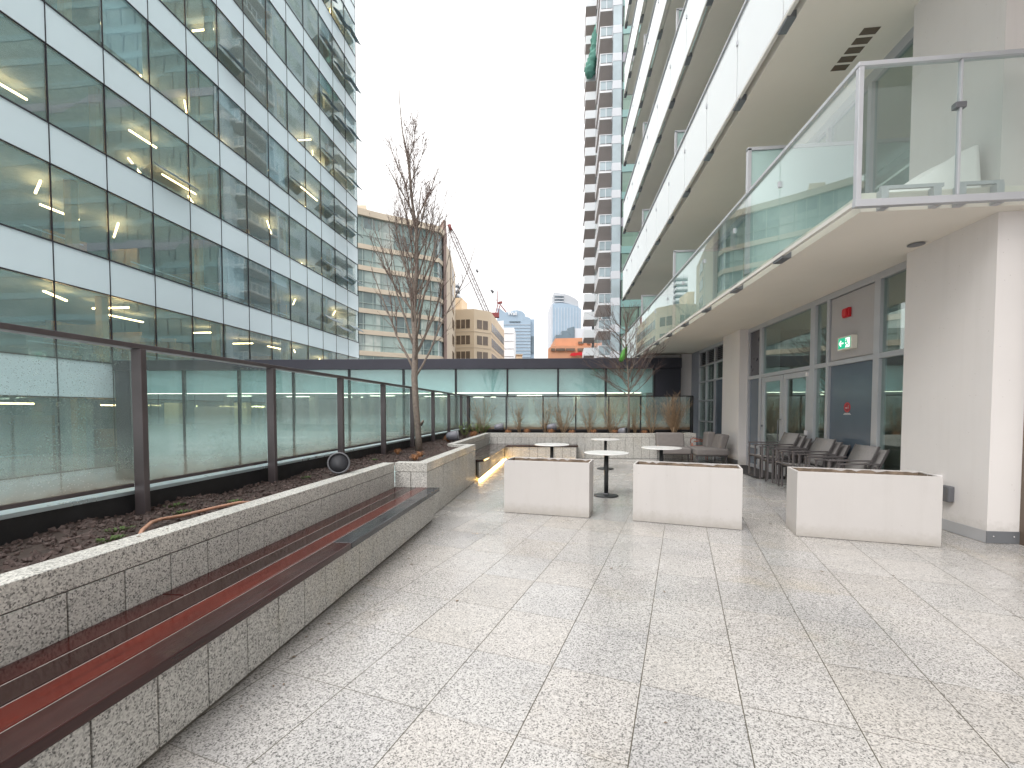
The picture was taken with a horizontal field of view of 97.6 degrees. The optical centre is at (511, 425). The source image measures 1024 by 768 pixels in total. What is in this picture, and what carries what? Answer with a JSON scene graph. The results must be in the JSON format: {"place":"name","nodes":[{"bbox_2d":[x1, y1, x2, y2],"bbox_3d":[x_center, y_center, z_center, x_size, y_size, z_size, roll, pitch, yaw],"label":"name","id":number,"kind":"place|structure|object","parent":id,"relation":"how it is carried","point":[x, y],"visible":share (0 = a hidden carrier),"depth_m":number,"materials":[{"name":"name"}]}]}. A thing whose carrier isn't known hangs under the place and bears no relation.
{"place":"outdoors","nodes":[
{"label":"outdoors","id":0,"kind":"place"},
{"bbox_2d":[112,358,681,479],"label":"glass pavilion","id":1,"kind":"structure","parent":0,"point":[306,407],"depth_m":17.46,"materials":[{"name":"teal glass"}]},
{"bbox_2d":[356,205,455,358],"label":"beige office block","id":2,"kind":"structure","parent":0,"point":[377,338],"depth_m":76.06,"materials":[{"name":"brown concrete"}]},
{"bbox_2d":[356,215,381,246],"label":"ribbon window","id":3,"kind":"structure","parent":2,"relation":"in","point":[362,220],"depth_m":73.56,"materials":[{"name":"glass"}]},
{"bbox_2d":[357,269,381,288],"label":"ribbon window","id":4,"kind":"structure","parent":2,"relation":"in","point":[366,278],"depth_m":73.75,"materials":[{"name":"glass"}]},
{"bbox_2d":[357,291,381,309],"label":"ribbon window","id":5,"kind":"structure","parent":2,"relation":"in","point":[367,300],"depth_m":73.94,"materials":[{"name":"glass"}]},
{"bbox_2d":[358,248,381,267],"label":"ribbon window","id":6,"kind":"structure","parent":2,"relation":"in","point":[363,254],"depth_m":73.66,"materials":[{"name":"glass"}]},
{"bbox_2d":[358,334,382,351],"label":"ribbon window","id":7,"kind":"structure","parent":2,"relation":"in","point":[366,342],"depth_m":74.24,"materials":[{"name":"glass"}]},
{"bbox_2d":[359,313,382,330],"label":"ribbon window","id":8,"kind":"structure","parent":2,"relation":"in","point":[367,321],"depth_m":74.14,"materials":[{"name":"glass"}]},
{"bbox_2d":[359,355,382,358],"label":"ribbon window","id":9,"kind":"structure","parent":2,"relation":"in","point":[360,356],"depth_m":74.21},
{"bbox_2d":[382,294,410,312],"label":"ribbon window","id":10,"kind":"structure","parent":2,"relation":"in","point":[388,305],"depth_m":76.15,"materials":[{"name":"glass"}]},
{"bbox_2d":[382,315,411,333],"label":"ribbon window","id":11,"kind":"structure","parent":2,"relation":"in","point":[401,325],"depth_m":76.52,"materials":[{"name":"glass"}]},
{"bbox_2d":[383,336,411,353],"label":"ribbon window","id":12,"kind":"structure","parent":2,"relation":"in","point":[390,344],"depth_m":76.41,"materials":[{"name":"glass"}]},
{"bbox_2d":[382,221,413,252],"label":"ribbon window","id":13,"kind":"structure","parent":2,"relation":"in","point":[385,229],"depth_m":75.63,"materials":[{"name":"glass"}]},
{"bbox_2d":[382,253,413,272],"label":"ribbon window","id":14,"kind":"structure","parent":2,"relation":"in","point":[397,263],"depth_m":76.08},
{"bbox_2d":[382,273,413,292],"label":"ribbon window","id":15,"kind":"structure","parent":2,"relation":"in","point":[384,280],"depth_m":75.84,"materials":[{"name":"glass"}]},
{"bbox_2d":[414,228,437,256],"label":"ribbon window","id":16,"kind":"structure","parent":2,"relation":"in","point":[431,247],"depth_m":78.74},
{"bbox_2d":[414,259,437,276],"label":"ribbon window","id":17,"kind":"structure","parent":2,"relation":"in","point":[435,269],"depth_m":79.04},
{"bbox_2d":[416,299,437,316],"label":"ribbon window","id":18,"kind":"structure","parent":2,"relation":"in","point":[426,302],"depth_m":79.13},
{"bbox_2d":[417,279,437,296],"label":"ribbon window","id":19,"kind":"structure","parent":2,"relation":"in","point":[433,289],"depth_m":79.31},
{"bbox_2d":[417,319,437,335],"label":"ribbon window","id":20,"kind":"structure","parent":2,"relation":"in","point":[423,323],"depth_m":79.36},
{"bbox_2d":[418,339,438,355],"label":"ribbon window","id":21,"kind":"structure","parent":2,"relation":"in","point":[425,348],"depth_m":79.40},
{"bbox_2d":[437,233,442,260],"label":"ribbon window","id":22,"kind":"structure","parent":2,"relation":"in","point":[440,255],"depth_m":81.09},
{"bbox_2d":[437,263,442,279],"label":"ribbon window","id":23,"kind":"structure","parent":2,"relation":"in","point":[438,264],"depth_m":80.65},
{"bbox_2d":[438,303,442,318],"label":"ribbon window","id":24,"kind":"structure","parent":2,"relation":"in","point":[441,314],"depth_m":81.32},
{"bbox_2d":[438,321,442,337],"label":"ribbon window","id":25,"kind":"structure","parent":2,"relation":"in","point":[440,333],"depth_m":81.49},
{"bbox_2d":[438,341,442,356],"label":"ribbon window","id":26,"kind":"structure","parent":2,"relation":"in","point":[440,345],"depth_m":81.44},
{"bbox_2d":[455,282,459,297],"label":"slim white tower","id":27,"kind":"structure","parent":0,"point":[456,287],"depth_m":258.54,"materials":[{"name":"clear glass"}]},
{"bbox_2d":[354,0,590,357],"label":"sky","id":28,"kind":"structure","parent":0,"point":[502,81],"materials":[{"name":"white"}]},
{"bbox_2d":[447,224,505,317],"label":"tower crane","id":29,"kind":"object","parent":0,"point":[495,315],"visible":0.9,"depth_m":212.58,"materials":[{"name":"metal"}]},
{"bbox_2d":[455,298,503,358],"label":"tan office block","id":30,"kind":"structure","parent":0,"point":[479,334],"depth_m":103.21,"materials":[{"name":"beige concrete"}]},
{"bbox_2d":[477,320,481,328],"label":"window","id":31,"kind":"structure","parent":30,"relation":"in","point":[479,322],"depth_m":103.15,"materials":[{"name":"grey glass"}]},
{"bbox_2d":[498,321,515,357],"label":"white block","id":32,"kind":"structure","parent":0,"point":[509,342],"depth_m":177.01,"materials":[{"name":"concrete"}]},
{"bbox_2d":[548,338,590,357],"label":"orange brick building","id":33,"kind":"structure","parent":0,"point":[566,347],"depth_m":134.34,"materials":[{"name":"brown brick"}]},
{"bbox_2d":[553,326,590,340],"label":"stepped glass block","id":34,"kind":"structure","parent":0,"point":[572,332],"depth_m":248.44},
{"bbox_2d":[140,456,1023,767],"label":"terrace floor","id":35,"kind":"structure","parent":0,"point":[608,632],"depth_m":2.65,"materials":[{"name":"tile"}]},
{"bbox_2d":[0,487,438,767],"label":"granite bench","id":36,"kind":"object","parent":35,"relation":"on","point":[139,685],"visible":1,"depth_m":2.07,"materials":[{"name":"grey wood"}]},
{"bbox_2d":[0,432,695,667],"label":"planter wall","id":37,"kind":"structure","parent":35,"relation":"on","point":[44,604],"depth_m":2.71,"materials":[{"name":"stone"}]},
{"bbox_2d":[0,432,584,573],"bbox_3d":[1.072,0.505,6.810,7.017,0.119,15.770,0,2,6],"label":"lava rock mulch","id":38,"kind":"object","parent":37,"relation":"in","point":[289,484],"visible":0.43,"depth_m":3.11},
{"bbox_2d":[96,534,125,543],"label":"weed","id":39,"kind":"object","parent":38,"relation":"on","point":[114,537],"visible":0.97,"depth_m":2.44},
{"bbox_2d":[104,525,135,532],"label":"weed","id":40,"kind":"object","parent":38,"relation":"on","point":[116,530],"visible":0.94,"depth_m":2.65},
{"bbox_2d":[163,502,185,507],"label":"weed","id":41,"kind":"object","parent":38,"relation":"on","point":[177,504],"visible":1,"depth_m":3.39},
{"bbox_2d":[138,501,248,533],"bbox_3d":[-2.150,0.608,2.974,0.294,0.096,1.112,0,2,3],"label":"garden hose","id":42,"kind":"object","parent":38,"relation":"on","point":[146,526],"visible":0.72,"depth_m":3.08,"materials":[{"name":"rubber"}]},
{"bbox_2d":[0,428,466,545],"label":"parapet","id":43,"kind":"structure","parent":38,"relation":"on","point":[24,522],"depth_m":3.44,"materials":[{"name":"metal"}]},
{"bbox_2d":[0,322,468,514],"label":"glass fence","id":44,"kind":"object","parent":38,"relation":"on","point":[143,481],"visible":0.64,"depth_m":3.41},
{"bbox_2d":[327,452,349,474],"bbox_3d":[-1.920,0.458,5.000,0.236,0.355,0.311,-1,2,-16],"label":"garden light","id":45,"kind":"object","parent":38,"relation":"on","point":[338,463],"visible":0.97,"depth_m":4.87,"materials":[{"name":"metal"}]},
{"bbox_2d":[361,79,476,451],"bbox_3d":[-1.708,-2.920,8.257,2.100,6.842,1.412,1,2,18],"label":"bare tree","id":46,"kind":"object","parent":38,"relation":"on","point":[413,291],"visible":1,"depth_m":8.27,"materials":[{"name":"brown plant"}]},
{"bbox_2d":[446,430,458,441],"bbox_3d":[-1.368,0.274,10.330,0.311,0.350,0.236,0,2,-9],"label":"garden speaker","id":47,"kind":"object","parent":38,"relation":"on","point":[453,435],"visible":0.98,"depth_m":10.24},
{"bbox_2d":[457,422,470,438],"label":"green shrub","id":48,"kind":"object","parent":38,"relation":"on","point":[465,429],"visible":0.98,"depth_m":11.98,"materials":[{"name":"green plant"}]},
{"bbox_2d":[463,396,496,433],"bbox_3d":[-1.054,-0.361,14.152,1.393,1.279,0.700,0,2,6],"label":"twiggy shrub","id":49,"kind":"object","parent":38,"relation":"on","point":[477,414],"visible":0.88,"depth_m":14.26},
{"bbox_2d":[478,424,489,432],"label":"green shrub","id":50,"kind":"object","parent":38,"relation":"on","point":[485,429],"visible":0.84,"depth_m":14.05,"materials":[{"name":"green plant"}]},
{"bbox_2d":[494,423,503,432],"bbox_3d":[-0.410,0.112,14.095,0.311,0.410,0.236,0,2,-4],"label":"garden speaker","id":51,"kind":"object","parent":38,"relation":"on","point":[500,426],"visible":0.98,"depth_m":14.01},
{"bbox_2d":[508,399,525,432],"bbox_3d":[0.168,-0.327,14.289,0.570,1.198,0.728,1,2,19],"label":"twiggy shrub","id":52,"kind":"object","parent":38,"relation":"on","point":[519,423],"visible":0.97,"depth_m":14.20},
{"bbox_2d":[533,396,556,432],"bbox_3d":[1.072,-0.388,14.126,0.802,1.332,0.623,0,2,6],"label":"twiggy shrub","id":53,"kind":"object","parent":38,"relation":"on","point":[545,424],"visible":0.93,"depth_m":14.15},
{"bbox_2d":[547,423,556,429],"bbox_3d":[1.236,0.112,13.959,0.311,0.420,0.236,0,2,-4],"label":"garden speaker","id":54,"kind":"object","parent":38,"relation":"on","point":[552,426],"visible":0.94,"depth_m":13.87},
{"bbox_2d":[546,397,582,432],"bbox_3d":[1.649,-0.375,14.107,1.194,1.309,0.884,0,2,6],"label":"twiggy shrub","id":55,"kind":"object","parent":38,"relation":"on","point":[560,423],"visible":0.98,"depth_m":14.12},
{"bbox_2d":[469,396,693,432],"bbox_3d":[2.206,-0.347,14.313,7.232,1.232,0.710,0,2,-3],"label":"glass fence","id":56,"kind":"object","parent":38,"relation":"on","point":[687,427],"visible":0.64,"depth_m":14.30,"materials":[{"name":"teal glass"}]},
{"bbox_2d":[576,396,608,432],"bbox_3d":[2.518,-0.391,14.014,1.015,1.345,0.479,1,2,21],"label":"twiggy shrub","id":57,"kind":"object","parent":38,"relation":"on","point":[589,424],"visible":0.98,"depth_m":14.06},
{"bbox_2d":[596,395,632,432],"bbox_3d":[3.184,-0.368,14.022,1.136,1.302,0.651,0,2,6],"label":"twiggy shrub","id":58,"kind":"object","parent":38,"relation":"on","point":[610,429],"visible":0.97,"depth_m":14.02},
{"bbox_2d":[618,427,627,432],"bbox_3d":[3.351,0.186,13.592,0.280,0.297,0.212,1,2,36],"label":"garden speaker","id":59,"kind":"object","parent":38,"relation":"on","point":[623,430],"visible":0.85,"depth_m":13.52},
{"bbox_2d":[625,402,643,432],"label":"twiggy shrub","id":60,"kind":"object","parent":38,"relation":"on","point":[633,424],"visible":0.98,"depth_m":14.03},
{"bbox_2d":[637,393,673,432],"bbox_3d":[4.397,-0.380,13.846,1.283,1.337,0.581,2,3,47],"label":"twiggy shrub","id":61,"kind":"object","parent":38,"relation":"on","point":[649,412],"visible":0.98,"depth_m":14.00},
{"bbox_2d":[658,391,691,431],"bbox_3d":[5.035,-0.420,13.812,1.093,1.418,0.963,-1,2,-36],"label":"twiggy shrub","id":62,"kind":"object","parent":38,"relation":"on","point":[673,424],"visible":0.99,"depth_m":13.79,"materials":[{"name":"plant"}]},
{"bbox_2d":[470,429,688,440],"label":"soil","id":63,"kind":"structure","parent":37,"relation":"on","point":[497,431],"depth_m":14.44,"materials":[{"name":"soil"}]},
{"bbox_2d":[475,444,577,480],"bbox_3d":[0.399,0.834,11.342,2.642,0.440,4.588,0,2,6],"label":"granite bench","id":64,"kind":"object","parent":35,"relation":"on","point":[489,458],"visible":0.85,"depth_m":12.92,"materials":[{"name":"stone"}]},
{"bbox_2d":[504,457,593,517],"bbox_3d":[0.530,0.852,6.406,1.200,0.741,0.470,1,2,17],"label":"planter box","id":65,"kind":"object","parent":35,"relation":"on","point":[552,486],"visible":1,"depth_m":6.19,"materials":[{"name":"concrete"}]},
{"bbox_2d":[535,443,568,457],"bbox_3d":[0.835,0.752,9.398,0.720,0.740,0.720,0,2,6],"label":"cafe table","id":66,"kind":"object","parent":35,"relation":"on","point":[551,445],"visible":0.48,"depth_m":9.35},
{"bbox_2d":[591,438,619,469],"bbox_3d":[2.314,0.693,11.091,0.710,0.740,0.710,0,2,6],"label":"cafe table","id":67,"kind":"object","parent":35,"relation":"on","point":[605,440],"visible":0.71,"depth_m":11.03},
{"bbox_2d":[584,450,628,497],"bbox_3d":[1.596,0.815,7.582,0.740,0.740,0.740,0,2,6],"label":"cafe table","id":68,"kind":"object","parent":35,"relation":"on","point":[606,454],"visible":1,"depth_m":7.54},
{"bbox_2d":[641,446,681,461],"bbox_3d":[2.857,0.780,8.586,0.740,0.740,0.740,0,2,6],"label":"cafe table","id":69,"kind":"object","parent":35,"relation":"on","point":[660,448],"visible":0.49,"depth_m":8.54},
{"bbox_2d":[655,432,690,461],"bbox_3d":[4.548,0.606,12.694,0.800,0.800,0.949,0,2,6],"label":"lounge seat","id":70,"kind":"object","parent":35,"relation":"on","point":[674,439],"visible":0.82,"depth_m":12.87,"materials":[{"name":"fabric"}]},
{"bbox_2d":[633,461,742,529],"bbox_3d":[2.265,0.872,5.848,1.280,0.741,0.470,1,2,21],"label":"planter box","id":71,"kind":"object","parent":35,"relation":"on","point":[698,494],"visible":1,"depth_m":5.63,"materials":[{"name":"concrete"}]},
{"bbox_2d":[690,438,707,459],"bbox_3d":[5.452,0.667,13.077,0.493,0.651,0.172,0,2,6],"label":"side chair","id":72,"kind":"object","parent":35,"relation":"on","point":[697,445],"visible":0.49,"depth_m":13.09,"materials":[{"name":"grey metal"}]},
{"bbox_2d":[687,431,728,463],"bbox_3d":[5.388,0.596,12.407,0.874,0.840,1.109,0,2,6],"label":"lounge seat","id":73,"kind":"object","parent":35,"relation":"on","point":[713,444],"visible":0.94,"depth_m":11.94,"materials":[{"name":"fabric"}]},
{"bbox_2d":[740,465,784,478],"bbox_3d":[5.662,1.070,10.626,0.680,0.014,2.300,0,2,6],"label":"door mat","id":74,"kind":"object","parent":35,"relation":"on","point":[745,470],"depth_m":10.16,"materials":[{"name":"rubber"}]},
{"bbox_2d":[748,432,799,477],"bbox_3d":[5.256,0.565,9.016,0.732,0.870,0.624,0,2,5],"label":"armchair","id":75,"kind":"object","parent":35,"relation":"on","point":[789,439],"visible":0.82,"depth_m":8.94,"materials":[{"name":"metal"}]},
{"bbox_2d":[765,441,813,485],"bbox_3d":[5.491,0.707,8.829,0.731,0.870,0.624,0,2,8],"label":"armchair","id":76,"kind":"object","parent":35,"relation":"on","point":[809,447],"visible":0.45,"depth_m":8.62,"materials":[{"name":"metal"}]},
{"bbox_2d":[759,438,811,482],"bbox_3d":[5.414,0.659,8.898,0.731,0.870,0.624,0,2,8],"label":"armchair","id":77,"kind":"object","parent":76,"relation":"on","point":[807,442],"visible":0.51,"depth_m":8.66,"materials":[{"name":"metal"}]},
{"bbox_2d":[754,436,806,479],"bbox_3d":[5.334,0.613,8.945,0.731,0.870,0.624,0,2,7],"label":"armchair","id":78,"kind":"object","parent":77,"relation":"on","point":[800,442],"visible":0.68,"depth_m":8.69,"materials":[{"name":"metal"}]},
{"bbox_2d":[787,444,850,467],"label":"armchair","id":79,"kind":"object","parent":35,"relation":"on","point":[843,450],"visible":0.23,"depth_m":7.61,"materials":[{"name":"metal"}]},
{"bbox_2d":[781,442,842,486],"bbox_3d":[5.284,0.693,7.929,0.732,0.870,0.624,0,2,6],"label":"armchair","id":80,"kind":"object","parent":79,"relation":"on","point":[835,448],"visible":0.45,"depth_m":7.71,"materials":[{"name":"metal"}]},
{"bbox_2d":[775,437,836,483],"bbox_3d":[5.204,0.646,7.975,0.731,0.870,0.624,0,2,5],"label":"armchair","id":81,"kind":"object","parent":80,"relation":"on","point":[822,446],"visible":0.83,"depth_m":7.95,"materials":[{"name":"metal"}]},
{"bbox_2d":[814,449,889,469],"bbox_3d":[5.215,0.774,6.911,0.731,0.870,0.624,0,2,5],"label":"armchair","id":82,"kind":"object","parent":35,"relation":"on","point":[879,459],"visible":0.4,"depth_m":6.64,"materials":[{"name":"metal"}]},
{"bbox_2d":[807,444,880,468],"bbox_3d":[5.137,0.726,6.978,0.731,0.870,0.624,0,2,8],"label":"armchair","id":83,"kind":"object","parent":82,"relation":"on","point":[864,454],"visible":0.46,"depth_m":6.90,"materials":[{"name":"metal"}]},
{"bbox_2d":[786,467,942,546],"bbox_3d":[3.979,0.893,5.156,1.330,0.746,0.470,1,2,19],"label":"planter box","id":84,"kind":"object","parent":35,"relation":"on","point":[892,506],"visible":1,"depth_m":4.95,"materials":[{"name":"concrete"}]},
{"bbox_2d":[582,0,645,425],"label":"balcony tower","id":85,"kind":"structure","parent":0,"point":[608,245],"depth_m":50.52,"materials":[{"name":"white concrete"}]},
{"bbox_2d":[584,24,596,78],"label":"debris net","id":86,"kind":"object","parent":85,"relation":"hanging from","point":[590,69],"visible":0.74,"depth_m":70.61,"materials":[{"name":"fabric"}]},
{"bbox_2d":[610,332,619,350],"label":"corner window","id":87,"kind":"structure","parent":85,"relation":"in","point":[612,340],"depth_m":49.76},
{"bbox_2d":[610,305,619,324],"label":"corner window","id":88,"kind":"structure","parent":85,"relation":"in","point":[617,308],"depth_m":49.64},
{"bbox_2d":[610,279,619,298],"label":"corner window","id":89,"kind":"structure","parent":85,"relation":"in","point":[615,283],"depth_m":49.55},
{"bbox_2d":[611,252,619,270],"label":"corner window","id":90,"kind":"structure","parent":85,"relation":"in","point":[615,256],"depth_m":49.45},
{"bbox_2d":[611,225,619,243],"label":"corner window","id":91,"kind":"structure","parent":85,"relation":"in","point":[615,229],"depth_m":49.35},
{"bbox_2d":[611,198,620,217],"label":"corner window","id":92,"kind":"structure","parent":85,"relation":"in","point":[616,202],"depth_m":49.24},
{"bbox_2d":[611,170,620,191],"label":"corner window","id":93,"kind":"structure","parent":85,"relation":"in","point":[616,175],"depth_m":49.14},
{"bbox_2d":[611,143,620,165],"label":"corner window","id":94,"kind":"structure","parent":85,"relation":"in","point":[616,148],"depth_m":49.04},
{"bbox_2d":[612,116,620,135],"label":"corner window","id":95,"kind":"structure","parent":85,"relation":"in","point":[616,120],"depth_m":48.94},
{"bbox_2d":[612,88,621,108],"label":"corner window","id":96,"kind":"structure","parent":85,"relation":"in","point":[616,94],"depth_m":48.83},
{"bbox_2d":[612,60,621,82],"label":"corner window","id":97,"kind":"structure","parent":85,"relation":"in","point":[617,65],"depth_m":48.74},
{"bbox_2d":[612,33,621,56],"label":"corner window","id":98,"kind":"structure","parent":85,"relation":"in","point":[617,37],"depth_m":48.63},
{"bbox_2d":[613,5,621,24],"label":"corner window","id":99,"kind":"structure","parent":85,"relation":"in","point":[617,9],"depth_m":48.52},
{"bbox_2d":[581,296,668,432],"bbox_3d":[3.389,-1.852,13.827,2.658,4.236,1.774,1,2,15],"label":"bare tree","id":100,"kind":"object","parent":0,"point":[639,348],"visible":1,"depth_m":13.71,"materials":[{"name":"brown plant"}]},
{"bbox_2d":[619,348,626,361],"bbox_3d":[3.381,-2.184,13.646,0.238,0.499,0.199,0,2,-14],"label":"plastic bag","id":101,"kind":"object","parent":100,"relation":"in","point":[622,354],"visible":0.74,"depth_m":13.57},
{"bbox_3d":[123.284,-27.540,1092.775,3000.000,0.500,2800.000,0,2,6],"label":"street ground","id":102,"kind":"structure","parent":0,"visible":0},
{"bbox_2d":[0,0,363,497],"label":"office tower","id":103,"kind":"structure","parent":102,"relation":"on","point":[178,174],"depth_m":21.88,"materials":[{"name":"teal glass"}]},
{"bbox_2d":[497,308,533,357],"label":"blue glass tower","id":104,"kind":"structure","parent":102,"relation":"on","point":[520,323],"depth_m":317.78,"materials":[{"name":"glass"}]},
{"bbox_2d":[548,293,580,348],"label":"curved roof tower","id":105,"kind":"structure","parent":102,"relation":"on","point":[564,312],"depth_m":446.74,"materials":[{"name":"blue glass"}]},
{"bbox_2d":[622,0,1023,545],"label":"apartment building","id":106,"kind":"structure","parent":102,"relation":"on","point":[775,151],"depth_m":7.28,"materials":[{"name":"paint"}]},
{"bbox_2d":[715,379,721,433],"bbox_3d":[6.431,-0.239,13.691,0.012,2.380,1.250,0,2,6],"label":"window","id":107,"kind":"structure","parent":106,"relation":"in","point":[718,408],"depth_m":14.02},
{"bbox_2d":[761,375,783,473],"bbox_3d":[6.011,-0.037,10.412,0.127,2.225,1.050,0,2,6],"label":"door","id":108,"kind":"structure","parent":106,"relation":"in","point":[779,377],"depth_m":10.65,"materials":[{"name":"metal"}]},
{"bbox_2d":[669,26,913,293],"bbox_3d":[6.458,-4.302,13.711,0.090,3.020,15.620,0,2,6],"label":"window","id":109,"kind":"structure","parent":106,"relation":"in","point":[871,81],"depth_m":7.11,"materials":[{"name":"glass"}]},
{"bbox_2d":[782,370,809,475],"bbox_3d":[5.909,0.001,9.347,0.090,2.225,1.050,0,2,6],"label":"door","id":110,"kind":"structure","parent":106,"relation":"in","point":[786,378],"depth_m":9.70,"materials":[{"name":"metal"}]},
{"bbox_2d":[842,307,851,317],"bbox_3d":[5.687,-1.928,7.628,0.079,0.160,0.170,0,2,6],"label":"fire alarm","id":111,"kind":"object","parent":106,"relation":"attached to","point":[846,312],"visible":1,"depth_m":7.57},
{"bbox_2d":[843,402,850,414],"bbox_3d":[5.742,-0.299,7.678,0.008,0.210,0.198,0,2,6],"label":"no smoking sign","id":112,"kind":"object","parent":106,"relation":"attached to","point":[847,407],"visible":1,"depth_m":7.67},
{"bbox_2d":[838,334,857,350],"bbox_3d":[5.667,-1.403,7.578,0.104,0.225,0.380,0,2,6],"label":"exit sign","id":113,"kind":"object","parent":106,"relation":"attached to","point":[848,342],"visible":1,"depth_m":7.49,"materials":[{"name":"plastic"}]},
{"bbox_2d":[907,242,925,247],"bbox_3d":[5.128,-2.300,5.685,0.180,0.010,0.180,0,2,6],"label":"recessed light","id":114,"kind":"object","parent":106,"relation":"attached to","point":[917,244],"visible":1,"depth_m":5.67,"materials":[{"name":"metal"}]},
{"bbox_2d":[889,144,980,191],"bbox_3d":[4.548,-2.804,5.254,1.200,0.596,0.750,0,2,6],"label":"covered lounger","id":115,"kind":"object","parent":106,"relation":"on","point":[944,172],"visible":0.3,"depth_m":4.88,"materials":[{"name":"fabric"}]},
{"bbox_2d":[937,475,953,501],"bbox_3d":[5.194,0.751,5.401,0.080,0.300,0.240,0,2,6],"label":"outlet box","id":116,"kind":"object","parent":106,"relation":"attached to","point":[948,493],"visible":0.64,"depth_m":5.29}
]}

